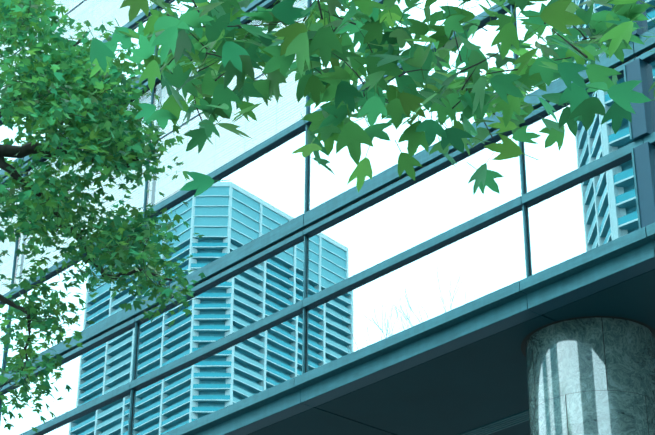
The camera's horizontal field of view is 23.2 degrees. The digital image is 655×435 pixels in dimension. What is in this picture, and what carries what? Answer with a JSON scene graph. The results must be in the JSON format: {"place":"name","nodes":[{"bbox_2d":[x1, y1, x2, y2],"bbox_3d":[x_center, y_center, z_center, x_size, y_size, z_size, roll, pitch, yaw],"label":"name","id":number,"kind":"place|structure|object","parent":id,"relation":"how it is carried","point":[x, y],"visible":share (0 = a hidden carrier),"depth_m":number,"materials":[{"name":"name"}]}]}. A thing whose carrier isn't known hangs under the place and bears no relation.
{"place":"outdoors","nodes":[
{"label":"outdoors","id":0,"kind":"place"},
{"label":"ground","id":1,"kind":"structure","parent":0,"visible":0},
{"bbox_2d":[0,0,205,432],"bbox_3d":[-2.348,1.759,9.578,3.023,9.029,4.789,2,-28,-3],"label":"tree","id":2,"kind":"object","parent":1,"relation":"on","point":[98,130],"visible":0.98,"depth_m":10.44,"materials":[{"name":"green plant"}]},
{"bbox_2d":[86,0,654,196],"bbox_3d":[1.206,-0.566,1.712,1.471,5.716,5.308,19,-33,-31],"label":"tree leaves","id":3,"kind":"object","parent":1,"relation":"on","point":[311,43],"visible":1,"depth_m":3.10,"materials":[{"name":"green plant"}]},
{"bbox_2d":[521,316,654,434],"bbox_3d":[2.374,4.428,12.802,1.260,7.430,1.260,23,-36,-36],"label":"marble column","id":4,"kind":"structure","parent":1,"relation":"on","point":[590,375],"depth_m":13.89,"materials":[{"name":"grey stone"}]},
{"bbox_2d":[247,269,654,434],"bbox_3d":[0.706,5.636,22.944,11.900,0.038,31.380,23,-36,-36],"label":"soffit","id":5,"kind":"structure","parent":4,"relation":"on","point":[478,387],"depth_m":15.62,"materials":[{"name":"black"}]},
{"bbox_2d":[0,0,306,292],"bbox_3d":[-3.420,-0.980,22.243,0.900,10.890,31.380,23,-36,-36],"label":"building interior","id":6,"kind":"object","parent":5,"relation":"on","point":[159,89],"depth_m":21.18,"materials":[{"name":"white"}]},
{"bbox_2d":[0,0,306,294],"bbox_3d":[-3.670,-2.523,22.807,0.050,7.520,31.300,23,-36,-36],"label":"office venetian blinds","id":7,"kind":"object","parent":6,"relation":"attached to","point":[233,141],"depth_m":19.59,"materials":[{"name":"white"}]},
{"bbox_2d":[162,222,654,434],"bbox_3d":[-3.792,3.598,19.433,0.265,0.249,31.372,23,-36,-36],"label":"fascia","id":8,"kind":"structure","parent":5,"relation":"attached to","point":[606,265],"depth_m":14.60,"materials":[{"name":"paint"}]},
{"bbox_2d":[0,0,654,434],"bbox_3d":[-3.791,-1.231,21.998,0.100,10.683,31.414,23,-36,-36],"label":"curtain wall frames","id":9,"kind":"structure","parent":8,"relation":"on","point":[640,150],"depth_m":16.39,"materials":[{"name":"paint"}]},
{"bbox_2d":[0,0,654,434],"bbox_3d":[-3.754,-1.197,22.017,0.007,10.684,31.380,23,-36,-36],"label":"curtain wall glass","id":10,"kind":"object","parent":9,"relation":"in","point":[254,198],"visible":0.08,"depth_m":16.51,"materials":[{"name":"clear glass"}]}
]}

